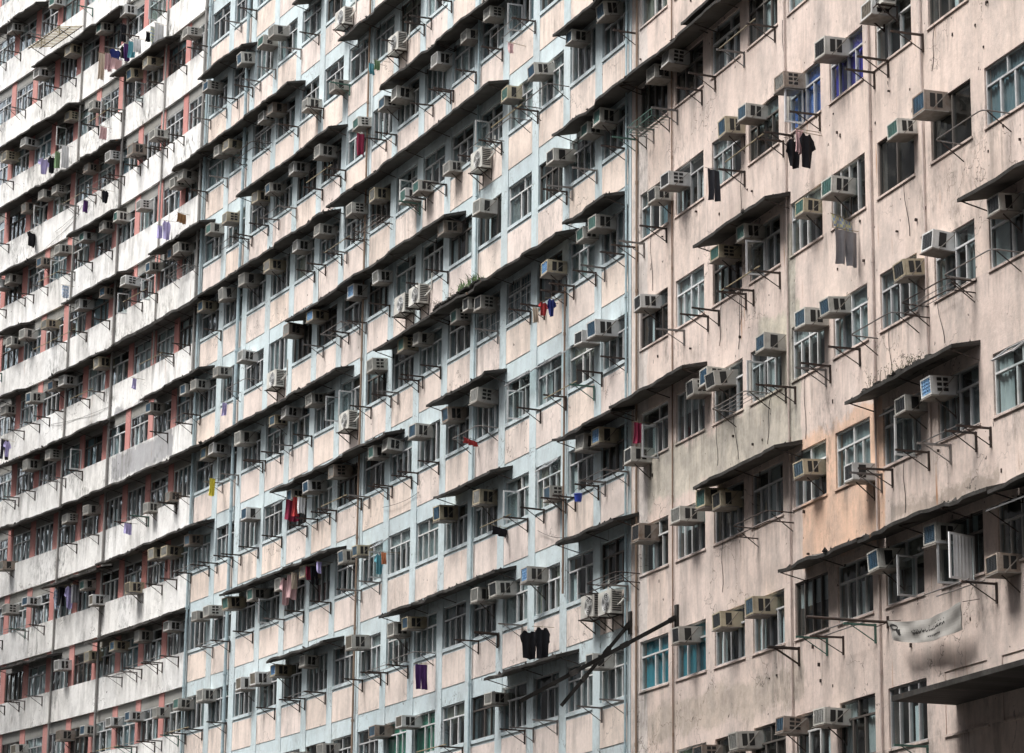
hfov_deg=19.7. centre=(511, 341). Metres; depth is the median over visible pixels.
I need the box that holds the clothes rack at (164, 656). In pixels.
[143,654,178,672]
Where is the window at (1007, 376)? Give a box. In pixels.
[991,340,1023,414]
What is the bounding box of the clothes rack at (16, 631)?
[0,627,25,638]
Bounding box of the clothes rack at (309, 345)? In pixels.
[304,333,341,357]
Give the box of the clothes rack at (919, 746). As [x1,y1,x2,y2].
[894,744,928,752]
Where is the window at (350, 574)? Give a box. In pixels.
[337,560,354,594]
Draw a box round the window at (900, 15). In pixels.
[877,0,910,65]
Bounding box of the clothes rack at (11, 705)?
[0,701,19,714]
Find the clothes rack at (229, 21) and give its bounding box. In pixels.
[223,6,256,32]
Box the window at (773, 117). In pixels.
[750,95,778,161]
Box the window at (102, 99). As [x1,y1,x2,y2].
[89,87,118,127]
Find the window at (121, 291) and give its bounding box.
[115,286,131,314]
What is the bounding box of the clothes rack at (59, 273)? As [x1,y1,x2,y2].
[38,270,70,281]
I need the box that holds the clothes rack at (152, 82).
[132,79,163,94]
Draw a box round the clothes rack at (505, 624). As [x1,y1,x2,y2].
[474,623,522,647]
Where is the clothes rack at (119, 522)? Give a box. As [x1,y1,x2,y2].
[114,515,146,526]
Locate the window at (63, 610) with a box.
[55,585,71,618]
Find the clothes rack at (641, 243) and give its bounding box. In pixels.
[619,225,666,257]
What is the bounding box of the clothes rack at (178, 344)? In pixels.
[156,342,190,362]
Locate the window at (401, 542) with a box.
[390,528,409,573]
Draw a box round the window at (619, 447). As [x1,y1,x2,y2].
[603,422,627,478]
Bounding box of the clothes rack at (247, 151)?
[232,141,268,169]
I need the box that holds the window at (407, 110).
[400,76,419,124]
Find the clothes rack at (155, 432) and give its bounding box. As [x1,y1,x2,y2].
[150,431,167,442]
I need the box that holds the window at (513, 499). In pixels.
[503,472,528,523]
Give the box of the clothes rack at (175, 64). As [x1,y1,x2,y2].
[169,62,187,74]
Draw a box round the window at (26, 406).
[20,399,36,427]
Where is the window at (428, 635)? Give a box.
[415,612,436,658]
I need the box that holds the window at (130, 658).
[120,637,137,670]
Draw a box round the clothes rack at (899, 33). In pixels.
[857,30,923,77]
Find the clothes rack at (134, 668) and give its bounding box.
[123,662,157,678]
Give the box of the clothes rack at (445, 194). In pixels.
[405,181,446,210]
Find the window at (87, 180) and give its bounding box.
[76,174,92,203]
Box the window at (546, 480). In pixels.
[535,457,560,508]
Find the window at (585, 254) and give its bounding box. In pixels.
[571,242,594,284]
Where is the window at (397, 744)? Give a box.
[386,722,405,752]
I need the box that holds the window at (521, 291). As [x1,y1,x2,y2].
[508,271,530,323]
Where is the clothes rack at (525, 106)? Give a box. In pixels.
[521,83,568,120]
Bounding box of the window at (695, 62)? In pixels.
[677,40,702,103]
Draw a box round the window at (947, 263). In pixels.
[936,220,975,297]
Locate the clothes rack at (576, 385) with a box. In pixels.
[543,380,594,400]
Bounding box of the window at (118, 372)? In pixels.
[112,350,128,384]
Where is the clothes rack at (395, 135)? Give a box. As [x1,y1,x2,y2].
[375,131,396,145]
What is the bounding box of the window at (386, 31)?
[376,13,394,59]
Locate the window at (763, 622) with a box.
[755,589,784,652]
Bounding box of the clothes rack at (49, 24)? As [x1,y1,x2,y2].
[29,22,59,41]
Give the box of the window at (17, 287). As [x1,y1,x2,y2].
[5,272,22,305]
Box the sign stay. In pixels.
[519,604,678,706]
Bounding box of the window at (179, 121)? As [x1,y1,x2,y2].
[166,108,183,144]
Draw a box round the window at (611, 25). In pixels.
[605,0,624,55]
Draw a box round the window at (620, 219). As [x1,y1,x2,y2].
[604,206,627,263]
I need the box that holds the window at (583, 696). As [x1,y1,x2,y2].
[568,662,592,712]
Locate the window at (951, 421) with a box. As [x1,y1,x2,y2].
[940,363,979,439]
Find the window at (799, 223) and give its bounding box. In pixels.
[792,185,820,253]
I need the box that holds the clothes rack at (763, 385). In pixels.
[755,383,786,403]
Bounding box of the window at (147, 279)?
[137,271,154,300]
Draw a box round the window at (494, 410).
[477,388,498,438]
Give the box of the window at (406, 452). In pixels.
[392,437,411,480]
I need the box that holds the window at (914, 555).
[887,534,924,604]
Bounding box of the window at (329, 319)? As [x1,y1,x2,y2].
[318,304,336,347]
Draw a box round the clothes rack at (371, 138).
[365,137,386,151]
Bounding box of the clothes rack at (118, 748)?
[97,745,131,752]
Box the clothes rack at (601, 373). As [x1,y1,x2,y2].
[576,355,627,386]
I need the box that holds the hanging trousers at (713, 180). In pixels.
[705,167,728,201]
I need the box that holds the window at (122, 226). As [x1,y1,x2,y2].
[119,209,134,242]
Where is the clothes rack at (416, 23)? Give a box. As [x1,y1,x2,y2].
[382,20,424,53]
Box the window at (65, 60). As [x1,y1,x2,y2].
[60,58,74,86]
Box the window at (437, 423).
[419,420,439,467]
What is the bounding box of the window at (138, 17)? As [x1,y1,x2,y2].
[128,3,144,38]
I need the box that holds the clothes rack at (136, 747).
[118,740,155,752]
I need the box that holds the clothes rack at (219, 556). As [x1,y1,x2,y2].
[198,555,233,573]
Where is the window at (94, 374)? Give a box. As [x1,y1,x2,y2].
[88,368,105,396]
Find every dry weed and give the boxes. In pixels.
[426,300,444,310]
[443,286,458,303]
[862,367,885,389]
[886,360,917,378]
[891,354,928,376]
[897,349,942,372]
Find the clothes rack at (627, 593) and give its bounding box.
[578,583,628,600]
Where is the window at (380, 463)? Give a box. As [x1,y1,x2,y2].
[365,457,384,493]
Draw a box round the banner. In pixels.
[888,599,978,642]
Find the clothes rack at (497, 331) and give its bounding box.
[475,328,498,343]
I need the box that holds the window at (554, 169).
[540,162,562,204]
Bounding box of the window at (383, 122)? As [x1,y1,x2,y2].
[373,110,390,145]
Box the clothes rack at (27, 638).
[12,623,44,639]
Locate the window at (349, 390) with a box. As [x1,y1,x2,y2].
[325,375,359,421]
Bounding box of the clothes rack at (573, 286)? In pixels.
[549,268,596,299]
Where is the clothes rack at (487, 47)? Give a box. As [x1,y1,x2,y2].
[481,44,502,61]
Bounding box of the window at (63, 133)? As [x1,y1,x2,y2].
[56,123,73,150]
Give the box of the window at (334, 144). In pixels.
[323,137,341,182]
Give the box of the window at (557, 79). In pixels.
[541,51,563,106]
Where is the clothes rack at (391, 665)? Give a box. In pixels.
[366,663,408,684]
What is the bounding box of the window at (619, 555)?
[602,535,623,589]
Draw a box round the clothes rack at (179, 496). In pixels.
[158,495,192,513]
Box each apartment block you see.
[0,0,229,752]
[180,0,667,752]
[609,0,1023,752]
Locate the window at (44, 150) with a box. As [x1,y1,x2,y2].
[34,130,51,164]
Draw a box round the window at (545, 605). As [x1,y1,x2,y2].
[536,563,559,614]
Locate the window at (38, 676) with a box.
[27,664,45,696]
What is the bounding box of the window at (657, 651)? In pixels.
[642,633,667,689]
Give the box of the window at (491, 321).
[478,290,499,341]
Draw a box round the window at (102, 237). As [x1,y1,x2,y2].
[94,230,111,258]
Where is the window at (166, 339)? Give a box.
[156,325,174,362]
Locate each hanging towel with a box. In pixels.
[54,150,61,168]
[61,144,71,168]
[61,284,74,298]
[71,584,79,603]
[82,199,92,212]
[97,52,104,79]
[99,125,111,139]
[104,52,111,71]
[110,57,121,69]
[123,522,134,534]
[124,43,129,61]
[127,40,134,57]
[131,377,144,389]
[133,37,143,53]
[150,26,154,43]
[154,22,166,42]
[156,224,162,238]
[176,212,187,223]
[208,477,223,495]
[221,402,227,415]
[284,498,299,521]
[286,574,297,599]
[291,496,308,515]
[291,571,298,588]
[296,496,311,514]
[304,565,310,579]
[316,560,332,572]
[356,132,374,156]
[368,62,385,74]
[374,58,390,70]
[380,551,394,563]
[462,436,477,446]
[491,524,507,538]
[506,41,523,53]
[531,306,539,322]
[632,421,655,443]
[794,127,818,153]
[831,213,851,231]
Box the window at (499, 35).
[483,23,502,58]
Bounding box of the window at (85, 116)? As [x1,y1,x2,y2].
[80,107,93,135]
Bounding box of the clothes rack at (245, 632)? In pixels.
[233,630,252,643]
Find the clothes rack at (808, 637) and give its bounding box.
[767,636,827,665]
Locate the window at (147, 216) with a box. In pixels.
[140,194,157,231]
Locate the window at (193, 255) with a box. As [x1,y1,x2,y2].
[182,238,199,275]
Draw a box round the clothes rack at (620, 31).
[613,28,635,45]
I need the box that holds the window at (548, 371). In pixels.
[536,347,570,406]
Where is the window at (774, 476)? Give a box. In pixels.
[753,461,782,525]
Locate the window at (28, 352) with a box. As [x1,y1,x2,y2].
[23,327,40,360]
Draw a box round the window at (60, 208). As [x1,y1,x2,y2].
[53,182,70,216]
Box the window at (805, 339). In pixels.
[793,328,824,378]
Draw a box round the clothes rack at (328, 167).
[306,164,345,182]
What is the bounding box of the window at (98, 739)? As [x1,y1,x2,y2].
[95,721,111,752]
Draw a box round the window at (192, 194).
[185,164,202,202]
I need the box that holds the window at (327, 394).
[316,389,334,432]
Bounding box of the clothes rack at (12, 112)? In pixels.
[0,109,19,131]
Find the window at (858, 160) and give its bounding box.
[833,154,864,226]
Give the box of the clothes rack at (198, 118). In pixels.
[193,105,226,129]
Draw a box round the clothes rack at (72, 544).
[61,542,77,553]
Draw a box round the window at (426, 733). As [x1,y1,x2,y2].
[414,710,434,752]
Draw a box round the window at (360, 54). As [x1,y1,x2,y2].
[350,35,368,81]
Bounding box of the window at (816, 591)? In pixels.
[797,572,828,635]
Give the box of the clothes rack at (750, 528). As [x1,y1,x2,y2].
[733,510,793,546]
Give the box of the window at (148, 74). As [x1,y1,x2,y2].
[135,55,163,102]
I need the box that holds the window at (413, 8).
[402,0,420,34]
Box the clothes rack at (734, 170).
[718,166,745,186]
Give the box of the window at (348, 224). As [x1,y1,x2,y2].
[346,218,363,247]
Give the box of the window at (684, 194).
[677,152,703,214]
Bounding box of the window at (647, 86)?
[642,85,664,130]
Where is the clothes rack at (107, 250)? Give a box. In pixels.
[97,248,112,259]
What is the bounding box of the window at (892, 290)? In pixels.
[882,254,917,328]
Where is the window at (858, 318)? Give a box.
[835,284,867,355]
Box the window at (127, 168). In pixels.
[122,140,137,173]
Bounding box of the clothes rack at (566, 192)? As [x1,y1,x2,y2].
[542,188,567,204]
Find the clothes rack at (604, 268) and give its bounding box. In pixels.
[580,251,624,281]
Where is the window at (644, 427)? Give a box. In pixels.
[642,401,667,458]
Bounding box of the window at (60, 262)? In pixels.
[49,256,66,282]
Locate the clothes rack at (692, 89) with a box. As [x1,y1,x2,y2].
[677,86,702,104]
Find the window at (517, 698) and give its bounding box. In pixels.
[503,681,526,731]
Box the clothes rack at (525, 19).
[491,16,535,39]
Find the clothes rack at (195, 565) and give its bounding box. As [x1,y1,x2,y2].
[172,563,209,583]
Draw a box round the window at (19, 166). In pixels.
[12,149,28,177]
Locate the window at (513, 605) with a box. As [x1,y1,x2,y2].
[505,579,527,626]
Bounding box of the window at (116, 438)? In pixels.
[109,422,125,455]
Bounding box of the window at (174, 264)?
[159,258,176,289]
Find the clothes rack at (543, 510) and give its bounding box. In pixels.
[520,497,566,523]
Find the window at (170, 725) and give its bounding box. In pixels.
[163,702,179,736]
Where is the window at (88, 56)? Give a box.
[83,36,99,70]
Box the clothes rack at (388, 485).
[373,474,411,498]
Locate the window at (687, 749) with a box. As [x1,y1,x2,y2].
[679,743,705,752]
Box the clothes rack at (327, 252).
[306,251,342,275]
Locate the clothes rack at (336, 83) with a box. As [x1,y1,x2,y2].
[330,81,350,95]
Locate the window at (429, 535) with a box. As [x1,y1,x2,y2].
[417,517,437,562]
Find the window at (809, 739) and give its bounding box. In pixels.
[798,712,830,752]
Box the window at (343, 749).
[333,735,350,752]
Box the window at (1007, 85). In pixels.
[986,43,1023,124]
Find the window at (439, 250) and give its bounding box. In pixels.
[423,238,442,282]
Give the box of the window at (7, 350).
[1,344,18,370]
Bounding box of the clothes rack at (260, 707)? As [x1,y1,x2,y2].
[256,706,275,719]
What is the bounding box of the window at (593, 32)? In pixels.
[572,24,595,81]
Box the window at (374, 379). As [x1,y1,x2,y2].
[367,372,386,404]
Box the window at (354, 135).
[348,129,365,163]
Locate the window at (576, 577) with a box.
[569,549,592,602]
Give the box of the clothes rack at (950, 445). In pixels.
[917,422,991,463]
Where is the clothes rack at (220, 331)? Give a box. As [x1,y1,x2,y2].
[204,328,221,340]
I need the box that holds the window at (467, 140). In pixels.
[453,122,473,161]
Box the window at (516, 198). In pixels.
[510,172,531,225]
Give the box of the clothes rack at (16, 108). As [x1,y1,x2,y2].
[11,97,41,118]
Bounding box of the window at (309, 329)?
[294,324,310,361]
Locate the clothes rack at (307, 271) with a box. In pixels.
[296,268,314,282]
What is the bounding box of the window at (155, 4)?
[148,0,165,23]
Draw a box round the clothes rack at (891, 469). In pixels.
[858,449,929,487]
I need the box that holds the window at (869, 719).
[841,693,875,752]
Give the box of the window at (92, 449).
[69,432,102,469]
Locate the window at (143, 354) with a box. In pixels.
[133,338,151,374]
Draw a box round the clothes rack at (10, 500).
[0,498,15,509]
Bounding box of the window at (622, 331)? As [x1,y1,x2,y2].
[603,313,627,370]
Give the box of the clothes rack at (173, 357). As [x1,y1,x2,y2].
[139,352,174,366]
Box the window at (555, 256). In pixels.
[539,250,561,302]
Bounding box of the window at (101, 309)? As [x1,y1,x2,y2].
[91,297,108,327]
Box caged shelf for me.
[626,108,669,149]
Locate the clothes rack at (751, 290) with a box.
[721,265,780,306]
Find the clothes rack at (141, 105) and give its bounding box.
[109,95,142,118]
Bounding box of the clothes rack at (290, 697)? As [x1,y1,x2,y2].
[284,690,325,709]
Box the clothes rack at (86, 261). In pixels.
[59,260,92,280]
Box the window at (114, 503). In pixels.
[105,495,121,529]
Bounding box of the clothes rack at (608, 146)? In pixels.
[601,144,627,161]
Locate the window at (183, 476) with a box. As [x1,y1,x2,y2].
[173,464,190,497]
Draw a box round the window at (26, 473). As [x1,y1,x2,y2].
[16,467,32,494]
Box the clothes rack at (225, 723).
[206,721,226,733]
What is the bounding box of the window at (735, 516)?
[716,480,743,542]
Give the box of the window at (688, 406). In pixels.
[678,391,704,441]
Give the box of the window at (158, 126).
[143,124,160,161]
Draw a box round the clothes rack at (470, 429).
[452,425,498,453]
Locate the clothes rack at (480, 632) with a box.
[454,631,499,653]
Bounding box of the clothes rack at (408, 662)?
[390,651,434,674]
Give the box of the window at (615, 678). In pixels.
[602,648,626,702]
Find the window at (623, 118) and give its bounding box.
[604,100,627,158]
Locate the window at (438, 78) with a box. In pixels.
[426,67,446,103]
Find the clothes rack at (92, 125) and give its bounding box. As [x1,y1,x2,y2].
[82,123,98,135]
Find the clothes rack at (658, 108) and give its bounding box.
[627,106,677,143]
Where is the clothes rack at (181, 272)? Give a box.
[165,264,198,288]
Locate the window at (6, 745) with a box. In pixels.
[2,741,18,752]
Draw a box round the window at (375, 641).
[360,632,380,676]
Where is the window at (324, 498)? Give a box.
[313,477,331,517]
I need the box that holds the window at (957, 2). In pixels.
[929,0,962,24]
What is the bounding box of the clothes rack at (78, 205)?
[62,190,96,214]
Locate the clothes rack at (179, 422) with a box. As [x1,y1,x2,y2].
[175,421,192,433]
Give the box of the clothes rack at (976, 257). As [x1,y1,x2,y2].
[944,249,1021,297]
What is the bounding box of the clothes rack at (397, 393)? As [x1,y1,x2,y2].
[377,376,419,404]
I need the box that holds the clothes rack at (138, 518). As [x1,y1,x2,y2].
[115,514,148,526]
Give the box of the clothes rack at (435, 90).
[410,88,451,116]
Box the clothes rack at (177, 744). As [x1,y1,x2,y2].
[144,734,178,751]
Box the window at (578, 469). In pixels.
[570,450,593,494]
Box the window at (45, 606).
[31,592,49,623]
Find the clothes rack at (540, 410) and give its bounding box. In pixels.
[517,393,566,423]
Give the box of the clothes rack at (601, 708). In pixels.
[577,698,626,722]
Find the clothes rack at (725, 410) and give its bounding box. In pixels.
[712,390,769,426]
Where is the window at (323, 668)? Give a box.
[308,652,327,692]
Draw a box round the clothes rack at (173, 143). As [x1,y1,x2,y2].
[158,140,174,152]
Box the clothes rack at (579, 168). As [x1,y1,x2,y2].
[547,166,597,200]
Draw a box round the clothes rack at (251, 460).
[245,451,281,471]
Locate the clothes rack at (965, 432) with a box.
[944,427,977,451]
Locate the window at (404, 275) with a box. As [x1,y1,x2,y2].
[396,253,415,296]
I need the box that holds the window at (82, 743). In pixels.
[70,727,85,752]
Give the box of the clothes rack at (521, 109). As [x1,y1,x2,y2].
[491,105,538,127]
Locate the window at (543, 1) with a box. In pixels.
[542,0,549,9]
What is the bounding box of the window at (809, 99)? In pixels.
[784,63,820,131]
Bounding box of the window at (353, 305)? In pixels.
[344,298,360,331]
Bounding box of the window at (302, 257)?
[296,238,314,280]
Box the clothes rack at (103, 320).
[93,318,109,329]
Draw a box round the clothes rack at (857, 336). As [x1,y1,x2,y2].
[851,311,919,355]
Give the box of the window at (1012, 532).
[999,494,1023,557]
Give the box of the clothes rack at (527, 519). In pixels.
[479,514,528,532]
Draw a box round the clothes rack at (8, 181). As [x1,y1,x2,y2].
[0,179,13,189]
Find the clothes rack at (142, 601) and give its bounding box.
[126,591,143,602]
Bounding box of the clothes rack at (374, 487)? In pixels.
[349,484,388,508]
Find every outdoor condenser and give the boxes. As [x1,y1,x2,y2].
[264,359,287,400]
[333,0,356,36]
[336,410,358,443]
[386,21,410,66]
[392,282,417,328]
[406,273,432,319]
[468,135,495,185]
[578,579,609,633]
[595,589,623,631]
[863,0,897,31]
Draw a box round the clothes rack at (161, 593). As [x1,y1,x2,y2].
[145,577,176,595]
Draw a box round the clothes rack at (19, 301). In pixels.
[9,295,25,306]
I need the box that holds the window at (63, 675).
[52,657,68,689]
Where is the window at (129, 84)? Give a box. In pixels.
[125,82,138,104]
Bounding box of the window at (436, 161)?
[425,144,444,182]
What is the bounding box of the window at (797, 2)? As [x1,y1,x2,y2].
[789,0,802,11]
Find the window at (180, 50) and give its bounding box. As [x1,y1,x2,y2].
[169,40,185,75]
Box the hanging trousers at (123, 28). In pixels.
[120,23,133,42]
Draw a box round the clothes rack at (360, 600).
[340,580,380,602]
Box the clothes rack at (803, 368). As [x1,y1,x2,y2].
[765,366,826,403]
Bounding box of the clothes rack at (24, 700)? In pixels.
[9,695,42,710]
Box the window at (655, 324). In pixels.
[642,288,667,347]
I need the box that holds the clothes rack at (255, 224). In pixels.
[234,222,268,246]
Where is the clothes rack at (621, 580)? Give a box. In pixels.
[587,571,639,593]
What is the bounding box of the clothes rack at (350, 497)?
[321,494,361,510]
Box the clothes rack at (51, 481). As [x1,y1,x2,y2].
[41,479,57,490]
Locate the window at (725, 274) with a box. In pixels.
[714,243,741,304]
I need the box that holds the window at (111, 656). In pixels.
[98,645,114,677]
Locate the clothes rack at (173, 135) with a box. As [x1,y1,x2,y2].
[151,133,184,157]
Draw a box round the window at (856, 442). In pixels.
[837,417,870,487]
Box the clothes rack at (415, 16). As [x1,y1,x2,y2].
[409,0,451,29]
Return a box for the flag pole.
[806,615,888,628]
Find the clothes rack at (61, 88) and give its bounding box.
[45,75,76,96]
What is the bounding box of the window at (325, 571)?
[311,563,329,605]
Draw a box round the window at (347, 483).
[339,462,357,506]
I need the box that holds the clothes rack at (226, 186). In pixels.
[209,175,227,187]
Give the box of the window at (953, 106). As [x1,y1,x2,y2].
[933,80,969,160]
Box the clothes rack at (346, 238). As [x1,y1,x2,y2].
[324,235,362,263]
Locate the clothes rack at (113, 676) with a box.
[104,670,137,686]
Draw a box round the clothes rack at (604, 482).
[578,467,628,496]
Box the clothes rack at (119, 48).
[105,33,138,57]
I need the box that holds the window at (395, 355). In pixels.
[394,353,413,389]
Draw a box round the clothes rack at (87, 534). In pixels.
[82,533,98,544]
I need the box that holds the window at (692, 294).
[677,265,703,326]
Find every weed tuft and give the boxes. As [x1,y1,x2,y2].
[454,277,473,297]
[463,271,483,291]
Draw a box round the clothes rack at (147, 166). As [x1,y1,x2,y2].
[131,147,160,168]
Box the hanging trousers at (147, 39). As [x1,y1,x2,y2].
[145,31,149,41]
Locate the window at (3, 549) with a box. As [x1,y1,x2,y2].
[0,539,7,560]
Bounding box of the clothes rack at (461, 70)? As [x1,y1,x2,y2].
[433,67,476,102]
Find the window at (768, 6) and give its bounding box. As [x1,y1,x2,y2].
[749,0,774,45]
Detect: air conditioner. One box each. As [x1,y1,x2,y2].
[0,279,13,291]
[0,405,15,422]
[0,561,18,577]
[1,150,19,164]
[2,603,22,615]
[5,273,22,286]
[5,336,23,348]
[7,22,25,41]
[10,744,29,752]
[19,137,40,150]
[19,328,38,349]
[21,202,39,214]
[21,596,42,607]
[22,459,43,471]
[25,392,45,404]
[32,68,53,81]
[36,257,54,275]
[37,189,57,201]
[40,319,60,336]
[44,449,64,461]
[47,380,64,397]
[48,0,66,9]
[51,184,68,201]
[53,659,71,671]
[54,244,71,256]
[55,730,76,751]
[58,375,77,387]
[61,513,77,524]
[64,44,85,59]
[64,111,81,123]
[75,298,94,311]
[79,231,97,243]
[79,580,96,590]
[79,725,99,736]
[82,163,100,175]
[82,505,100,515]
[84,651,103,662]
[88,100,105,112]
[88,594,108,615]
[93,356,114,370]
[95,22,115,35]
[98,220,114,233]
[99,286,117,299]
[105,150,124,164]
[105,717,124,736]
[109,640,130,652]
[113,211,131,224]
[120,4,139,25]
[120,275,142,289]
[124,582,144,602]
[124,711,145,722]
[126,68,142,82]
[126,142,147,161]
[134,630,152,643]
[135,199,153,212]
[142,56,163,71]
[142,502,161,520]
[144,402,165,423]
[145,261,163,273]
[148,128,168,146]
[148,547,167,571]
[152,707,171,718]
[160,545,183,559]
[163,621,184,632]
[165,491,184,508]
[167,248,185,269]
[169,177,189,190]
[172,242,194,263]
[172,698,195,710]
[176,169,198,191]
[180,383,193,396]
[182,26,204,43]
[183,534,205,546]
[189,379,210,400]
[191,611,209,621]
[196,688,218,703]
[197,300,217,313]
[199,446,216,462]
[202,80,225,95]
[202,605,222,618]
[205,222,223,237]
[207,442,228,457]
[213,144,234,159]
[213,366,231,378]
[218,287,236,302]
[221,596,246,611]
[222,138,242,154]
[222,211,243,226]
[233,430,257,446]
[235,677,255,700]
[236,51,254,67]
[236,349,259,364]
[238,272,263,297]
[240,507,260,522]
[246,588,270,612]
[249,672,272,686]
[251,190,269,211]
[257,34,277,51]
[257,110,274,126]
[263,259,286,282]
[264,182,287,202]
[266,102,290,118]
[267,24,291,41]
[268,414,287,434]
[269,664,294,688]
[274,577,293,603]
[280,405,300,421]
[282,322,303,339]
[286,489,306,500]
[288,161,310,177]
[291,239,313,255]
[298,565,320,590]
[299,655,321,668]
[301,97,321,122]
[302,480,328,494]
[305,309,328,324]
[305,392,328,407]
[313,144,339,161]
[313,223,338,239]
[316,743,340,752]
[327,464,352,479]
[329,79,349,100]
[338,549,354,571]
[345,202,367,223]
[345,634,370,650]
[346,283,367,301]
[351,545,373,557]
[352,116,371,132]
[366,357,387,382]
[367,445,389,460]
[368,725,393,738]
[369,187,390,204]
[372,270,392,286]
[377,95,403,121]
[381,437,406,454]
[386,621,410,652]
[390,85,415,105]
[395,715,422,729]
[397,336,418,355]
[399,187,420,213]
[401,616,426,630]
[408,423,434,441]
[412,179,437,203]
[412,332,434,347]
[430,51,452,71]
[433,505,460,523]
[437,220,461,237]
[441,406,468,424]
[442,160,466,182]
[450,308,470,325]
[460,28,480,46]
[462,297,480,313]
[469,387,498,407]
[470,587,495,618]
[471,198,497,218]
[471,489,497,522]
[473,295,499,313]
[483,5,504,23]
[484,692,511,706]
[488,581,518,599]
[500,85,524,104]
[520,566,548,600]
[527,62,555,81]
[540,259,567,289]
[543,485,561,511]
[545,148,577,167]
[565,29,590,48]
[573,330,599,347]
[574,433,601,454]
[576,226,598,244]
[580,121,607,140]
[584,653,614,670]
[586,319,621,341]
[587,214,615,234]
[590,426,620,447]
[592,107,621,141]
[595,0,624,23]
[623,446,654,479]
[630,523,662,544]
[633,294,665,324]
[646,63,672,85]
[647,186,673,213]
[659,170,690,192]
[660,48,693,72]
[670,506,704,525]
[671,626,703,645]
[686,378,710,399]
[693,745,725,752]
[694,487,729,510]
[698,366,728,389]
[704,369,738,401]
[709,244,741,274]
[711,490,742,511]
[712,611,743,631]
[717,116,745,153]
[728,730,765,752]
[736,102,770,125]
[736,223,766,243]
[744,596,780,618]
[754,332,785,357]
[773,71,805,96]
[774,716,812,752]
[792,459,825,493]
[793,307,828,331]
[794,197,822,231]
[812,707,852,745]
[813,36,852,64]
[819,296,850,318]
[820,175,857,214]
[843,462,874,500]
[859,0,899,26]
[867,548,906,590]
[886,118,917,142]
[892,258,924,290]
[894,394,927,428]
[911,89,951,121]
[919,229,960,258]
[920,375,958,418]
[922,522,963,549]
[984,552,1022,592]
[986,192,1023,232]
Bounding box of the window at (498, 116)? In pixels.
[475,101,502,146]
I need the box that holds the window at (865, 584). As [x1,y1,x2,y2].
[839,556,872,622]
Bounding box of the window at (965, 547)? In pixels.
[936,510,983,584]
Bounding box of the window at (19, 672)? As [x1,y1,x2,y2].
[5,670,22,702]
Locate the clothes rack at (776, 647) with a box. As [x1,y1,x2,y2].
[768,645,799,664]
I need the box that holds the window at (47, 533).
[35,522,52,555]
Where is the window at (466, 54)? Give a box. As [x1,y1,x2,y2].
[454,43,474,82]
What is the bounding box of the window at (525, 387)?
[504,365,538,422]
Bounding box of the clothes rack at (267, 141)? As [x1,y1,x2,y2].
[256,124,291,151]
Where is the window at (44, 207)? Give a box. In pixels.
[30,201,47,229]
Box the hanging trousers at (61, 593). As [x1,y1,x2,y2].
[57,586,70,605]
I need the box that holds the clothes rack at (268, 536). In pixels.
[261,535,282,547]
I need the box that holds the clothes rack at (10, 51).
[0,49,20,70]
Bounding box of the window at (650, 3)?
[642,0,666,25]
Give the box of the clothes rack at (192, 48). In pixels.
[187,46,203,57]
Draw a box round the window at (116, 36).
[104,20,121,52]
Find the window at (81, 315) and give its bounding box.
[69,310,85,338]
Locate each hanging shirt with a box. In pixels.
[3,439,14,456]
[26,229,34,247]
[38,157,48,174]
[47,155,53,173]
[53,588,58,609]
[64,585,71,608]
[101,189,113,203]
[109,47,119,59]
[120,45,123,58]
[162,220,172,239]
[279,577,288,605]
[374,552,394,573]
[518,628,535,659]
[532,625,553,658]
[538,300,557,315]
[545,297,562,316]
[784,137,799,168]
[797,131,821,168]
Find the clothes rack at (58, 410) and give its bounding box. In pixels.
[33,409,63,426]
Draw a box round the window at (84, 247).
[73,242,89,269]
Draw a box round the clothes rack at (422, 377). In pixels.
[400,364,441,388]
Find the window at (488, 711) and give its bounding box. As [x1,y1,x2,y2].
[472,691,494,739]
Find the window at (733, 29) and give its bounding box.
[713,8,739,74]
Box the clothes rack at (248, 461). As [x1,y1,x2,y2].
[243,460,263,472]
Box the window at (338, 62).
[325,56,343,101]
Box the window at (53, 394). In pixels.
[42,389,59,416]
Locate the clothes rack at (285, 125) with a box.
[279,123,298,136]
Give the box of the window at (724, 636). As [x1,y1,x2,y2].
[716,604,744,665]
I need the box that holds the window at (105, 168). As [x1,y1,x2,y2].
[98,161,114,188]
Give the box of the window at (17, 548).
[12,530,30,560]
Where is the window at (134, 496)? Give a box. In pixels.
[127,485,144,520]
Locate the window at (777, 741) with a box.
[756,723,785,752]
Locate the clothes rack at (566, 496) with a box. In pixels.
[552,482,598,511]
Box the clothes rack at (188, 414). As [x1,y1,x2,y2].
[167,412,200,424]
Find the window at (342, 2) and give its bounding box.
[328,0,344,20]
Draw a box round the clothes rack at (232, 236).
[213,235,248,249]
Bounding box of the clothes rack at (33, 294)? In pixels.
[17,284,48,303]
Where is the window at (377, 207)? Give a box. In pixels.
[371,184,390,230]
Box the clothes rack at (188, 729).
[165,727,202,744]
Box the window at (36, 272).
[27,265,44,293]
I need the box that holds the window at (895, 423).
[879,392,920,464]
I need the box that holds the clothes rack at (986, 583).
[923,578,997,603]
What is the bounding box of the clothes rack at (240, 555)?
[221,546,258,565]
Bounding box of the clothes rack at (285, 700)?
[279,699,300,712]
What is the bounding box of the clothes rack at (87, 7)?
[77,5,92,16]
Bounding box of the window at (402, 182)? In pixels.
[398,164,417,211]
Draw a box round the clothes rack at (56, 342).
[33,339,66,351]
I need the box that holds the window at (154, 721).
[140,706,158,740]
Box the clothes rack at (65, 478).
[50,469,82,487]
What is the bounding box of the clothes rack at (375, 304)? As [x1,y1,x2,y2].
[368,302,390,316]
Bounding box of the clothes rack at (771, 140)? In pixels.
[725,133,784,162]

